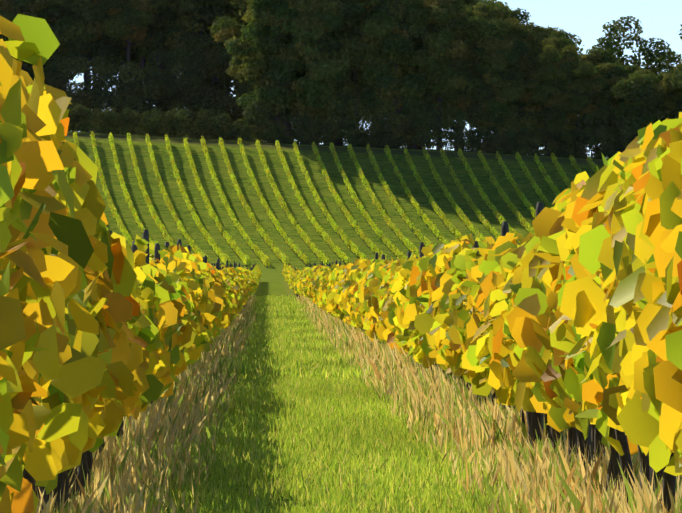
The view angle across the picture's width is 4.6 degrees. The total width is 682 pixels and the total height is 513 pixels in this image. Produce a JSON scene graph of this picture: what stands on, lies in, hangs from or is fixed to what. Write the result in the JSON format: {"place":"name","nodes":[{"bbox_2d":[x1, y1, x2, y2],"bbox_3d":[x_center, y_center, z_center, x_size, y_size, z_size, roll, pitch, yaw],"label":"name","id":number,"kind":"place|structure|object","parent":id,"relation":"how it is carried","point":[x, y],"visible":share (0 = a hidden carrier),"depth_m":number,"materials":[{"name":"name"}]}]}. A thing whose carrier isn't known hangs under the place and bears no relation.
{"place":"outdoors","nodes":[
{"label":"outdoors","id":0,"kind":"place"},
{"bbox_2d":[62,131,607,512],"bbox_3d":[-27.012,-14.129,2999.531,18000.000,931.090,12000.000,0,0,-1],"label":"terrain","id":1,"kind":"structure","parent":0,"point":[273,282],"depth_m":1360.46,"materials":[{"name":"green plant"}]},
{"bbox_2d":[0,0,33,40],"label":"tree","id":2,"kind":"object","parent":1,"relation":"on","point":[12,9],"depth_m":1447.19,"materials":[{"name":"green plant"}]},
{"bbox_2d":[3,1,47,40],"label":"tree","id":3,"kind":"object","parent":1,"relation":"on","point":[36,14],"depth_m":1451.71,"materials":[{"name":"green plant"}]},
{"bbox_2d":[0,0,79,66],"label":"tree","id":4,"kind":"object","parent":1,"relation":"on","point":[41,4],"depth_m":1450.22,"materials":[{"name":"green plant"}]},
{"bbox_2d":[44,35,94,68],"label":"tree","id":5,"kind":"object","parent":1,"relation":"on","point":[64,53],"depth_m":1454.75,"materials":[{"name":"green plant"}]},
{"bbox_2d":[41,0,128,131],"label":"tree","id":6,"kind":"object","parent":1,"relation":"on","point":[91,29],"depth_m":1450.25,"materials":[{"name":"green plant"}]},
{"bbox_2d":[83,69,86,104],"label":"tree","id":7,"kind":"object","parent":1,"relation":"on","point":[85,76],"depth_m":1473.46,"materials":[{"name":"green plant"}]},
{"bbox_2d":[70,9,125,110],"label":"tree","id":8,"kind":"object","parent":1,"relation":"on","point":[95,47],"depth_m":1454.20,"materials":[{"name":"green plant"}]},
{"bbox_2d":[86,0,171,133],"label":"tree","id":9,"kind":"object","parent":1,"relation":"on","point":[134,13],"depth_m":1448.39,"materials":[{"name":"green plant"}]},
{"bbox_2d":[11,34,253,140],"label":"trees","id":10,"kind":"object","parent":1,"relation":"on","point":[201,66],"depth_m":1445.12,"materials":[{"name":"green plant"}]},
{"bbox_2d":[122,51,142,134],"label":"tree","id":11,"kind":"object","parent":1,"relation":"on","point":[131,57],"depth_m":1464.34,"materials":[{"name":"green plant"}]},
{"bbox_2d":[130,54,165,68],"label":"tree","id":12,"kind":"object","parent":1,"relation":"on","point":[138,60],"depth_m":1462.23,"materials":[{"name":"green plant"}]},
{"bbox_2d":[33,58,269,140],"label":"trees","id":13,"kind":"object","parent":1,"relation":"on","point":[163,84],"depth_m":1436.35,"materials":[{"name":"green plant"}]},
{"bbox_2d":[117,1,191,81],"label":"tree","id":14,"kind":"object","parent":1,"relation":"on","point":[132,54],"depth_m":1459.64,"materials":[{"name":"green plant"}]},
{"bbox_2d":[159,0,242,108],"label":"tree","id":15,"kind":"object","parent":1,"relation":"on","point":[189,12],"depth_m":1451.01,"materials":[{"name":"green plant"}]},
{"bbox_2d":[169,4,236,137],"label":"tree","id":16,"kind":"object","parent":1,"relation":"on","point":[216,43],"depth_m":1452.35,"materials":[{"name":"green plant"}]},
{"bbox_2d":[198,0,257,57],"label":"tree","id":17,"kind":"object","parent":1,"relation":"on","point":[219,11],"depth_m":1449.29,"materials":[{"name":"green plant"}]},
{"bbox_2d":[208,0,262,88],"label":"tree","id":18,"kind":"object","parent":1,"relation":"on","point":[226,30],"depth_m":1417.44,"materials":[{"name":"green plant"}]},
{"bbox_2d":[223,0,311,141],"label":"tree","id":19,"kind":"object","parent":1,"relation":"on","point":[275,19],"depth_m":1399.59,"materials":[{"name":"green plant"}]},
{"bbox_2d":[236,0,338,142],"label":"tree","id":20,"kind":"object","parent":1,"relation":"on","point":[253,96],"depth_m":1404.44,"materials":[{"name":"green plant"}]},
{"bbox_2d":[255,0,363,118],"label":"tree","id":21,"kind":"object","parent":1,"relation":"on","point":[321,28],"depth_m":1396.31,"materials":[{"name":"green plant"}]},
{"bbox_2d":[75,131,553,267],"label":"trellis posts","id":22,"kind":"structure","parent":1,"relation":"on","point":[327,212],"depth_m":1350.53,"materials":[{"name":"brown wood"}]},
{"bbox_2d":[73,131,609,267],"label":"hillside vines","id":23,"kind":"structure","parent":22,"relation":"on","point":[245,259],"depth_m":1352.00,"materials":[{"name":"green plant"}]},
{"bbox_2d":[298,0,370,144],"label":"tree","id":24,"kind":"object","parent":1,"relation":"on","point":[337,142],"depth_m":1401.83,"materials":[{"name":"green plant"}]},
{"bbox_2d":[40,202,654,510],"bbox_3d":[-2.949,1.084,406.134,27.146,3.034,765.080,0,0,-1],"label":"vineyard posts","id":25,"kind":"object","parent":1,"relation":"on","point":[505,226],"visible":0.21,"depth_m":77.63,"materials":[{"name":"brown wood"}]},
{"bbox_2d":[23,291,675,512],"bbox_3d":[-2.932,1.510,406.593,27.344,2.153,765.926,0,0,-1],"label":"vine trunks","id":26,"kind":"object","parent":1,"relation":"on","point":[575,437],"depth_m":46.97,"materials":[{"name":"brown plant"}]},
{"bbox_2d":[220,264,327,296],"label":"vines","id":27,"kind":"object","parent":26,"relation":"attached to","point":[292,277],"visible":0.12,"depth_m":486.74,"materials":[{"name":"yellow plant"}]},
{"bbox_2d":[0,14,681,512],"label":"vines","id":28,"kind":"object","parent":26,"relation":"attached to","point":[566,314],"visible":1,"depth_m":38.04,"materials":[{"name":"yellow plant"}]},
{"bbox_2d":[21,0,681,156],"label":"trees","id":29,"kind":"object","parent":1,"relation":"on","point":[658,58],"depth_m":1492.27,"materials":[{"name":"green plant"}]},
{"bbox_2d":[67,103,637,158],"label":"field hedge","id":30,"kind":"object","parent":1,"relation":"on","point":[270,132],"depth_m":1396.42,"materials":[{"name":"green plant"}]},
{"bbox_2d":[301,0,408,126],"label":"tree","id":31,"kind":"object","parent":1,"relation":"on","point":[359,57],"depth_m":1398.15,"materials":[{"name":"green plant"}]},
{"bbox_2d":[34,294,681,512],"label":"tall grass strips","id":32,"kind":"object","parent":1,"relation":"on","point":[555,476],"depth_m":60.12,"materials":[{"name":"beige plant"}]},
{"bbox_2d":[126,294,639,512],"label":"aisle grass","id":33,"kind":"structure","parent":1,"relation":"on","point":[287,346],"depth_m":64.85,"materials":[{"name":"green plant"}]},
{"bbox_2d":[356,0,445,147],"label":"tree","id":34,"kind":"object","parent":1,"relation":"on","point":[393,53],"depth_m":1398.88,"materials":[{"name":"green plant"}]},
{"bbox_2d":[398,0,479,149],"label":"tree","id":35,"kind":"object","parent":1,"relation":"on","point":[445,80],"depth_m":1398.27,"materials":[{"name":"green plant"}]},
{"bbox_2d":[426,0,497,149],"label":"tree","id":36,"kind":"object","parent":1,"relation":"on","point":[471,2],"depth_m":1417.16,"materials":[{"name":"green plant"}]},
{"bbox_2d":[243,55,681,158],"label":"wood edge","id":37,"kind":"object","parent":1,"relation":"on","point":[644,95],"depth_m":1400.46,"materials":[{"name":"green plant"}]},
{"bbox_2d":[457,0,515,150],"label":"tree","id":38,"kind":"object","parent":1,"relation":"on","point":[487,8],"depth_m":1406.05,"materials":[{"name":"green plant"}]},
{"bbox_2d":[453,14,530,147],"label":"tree","id":39,"kind":"object","parent":1,"relation":"on","point":[499,47],"depth_m":1400.53,"materials":[{"name":"green plant"}]},
{"bbox_2d":[483,0,533,152],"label":"tree","id":40,"kind":"object","parent":1,"relation":"on","point":[518,15],"depth_m":1426.73,"materials":[{"name":"green plant"}]},
{"bbox_2d":[496,24,546,125],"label":"tree","id":41,"kind":"object","parent":1,"relation":"on","point":[528,53],"depth_m":1414.97,"materials":[{"name":"green plant"}]},
{"bbox_2d":[504,16,547,119],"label":"tree","id":42,"kind":"object","parent":1,"relation":"on","point":[529,35],"depth_m":1408.74,"materials":[{"name":"green plant"}]},
{"bbox_2d":[518,43,572,155],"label":"tree","id":43,"kind":"object","parent":1,"relation":"on","point":[548,73],"depth_m":1399.96,"materials":[{"name":"green plant"}]},
{"bbox_2d":[532,25,576,152],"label":"tree","id":44,"kind":"object","parent":1,"relation":"on","point":[551,32],"depth_m":1424.38,"materials":[{"name":"green plant"}]},
{"bbox_2d":[540,36,576,54],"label":"tree","id":45,"kind":"object","parent":1,"relation":"on","point":[564,41],"depth_m":1416.55,"materials":[{"name":"green plant"}]},
{"bbox_2d":[536,44,586,129],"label":"tree","id":46,"kind":"object","parent":1,"relation":"on","point":[571,55],"depth_m":1406.13,"materials":[{"name":"green plant"}]},
{"bbox_2d":[556,61,613,157],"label":"tree","id":47,"kind":"object","parent":1,"relation":"on","point":[584,71],"depth_m":1401.04,"materials":[{"name":"green plant"}]},
{"bbox_2d":[578,46,620,153],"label":"tree","id":48,"kind":"object","parent":1,"relation":"on","point":[605,56],"depth_m":1423.61,"materials":[{"name":"green plant"}]},
{"bbox_2d":[593,62,628,143],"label":"tree","id":49,"kind":"object","parent":1,"relation":"on","point":[617,71],"depth_m":1408.57,"materials":[{"name":"green plant"}]},
{"bbox_2d":[611,74,662,139],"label":"tree","id":50,"kind":"object","parent":1,"relation":"on","point":[624,107],"depth_m":1402.45,"materials":[{"name":"green plant"}]},
{"bbox_2d":[626,64,647,74],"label":"tree","id":51,"kind":"object","parent":1,"relation":"on","point":[630,68],"depth_m":1427.38,"materials":[{"name":"green plant"}]},
{"bbox_2d":[627,68,662,97],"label":"tree","id":52,"kind":"object","parent":1,"relation":"on","point":[641,71],"depth_m":1416.92,"materials":[{"name":"green plant"}]},
{"bbox_2d":[641,73,665,106],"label":"tree","id":53,"kind":"object","parent":1,"relation":"on","point":[656,78],"depth_m":1410.51,"materials":[{"name":"green plant"}]},
{"bbox_2d":[656,70,671,102],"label":"tree","id":54,"kind":"object","parent":1,"relation":"on","point":[660,76],"depth_m":1427.38,"materials":[{"name":"green plant"}]},
{"bbox_2d":[656,72,681,121],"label":"tree","id":55,"kind":"object","parent":1,"relation":"on","point":[671,93],"depth_m":1403.64,"materials":[{"name":"green plant"}]},
{"bbox_2d":[661,67,676,81],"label":"tree","id":56,"kind":"object","parent":1,"relation":"on","point":[668,71],"depth_m":1417.24,"materials":[{"name":"green plant"}]},
{"bbox_2d":[665,63,681,101],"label":"tree","id":57,"kind":"object","parent":1,"relation":"on","point":[679,66],"depth_m":1412.06,"materials":[{"name":"green plant"}]},
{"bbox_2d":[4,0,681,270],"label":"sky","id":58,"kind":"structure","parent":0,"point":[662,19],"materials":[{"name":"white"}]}
]}

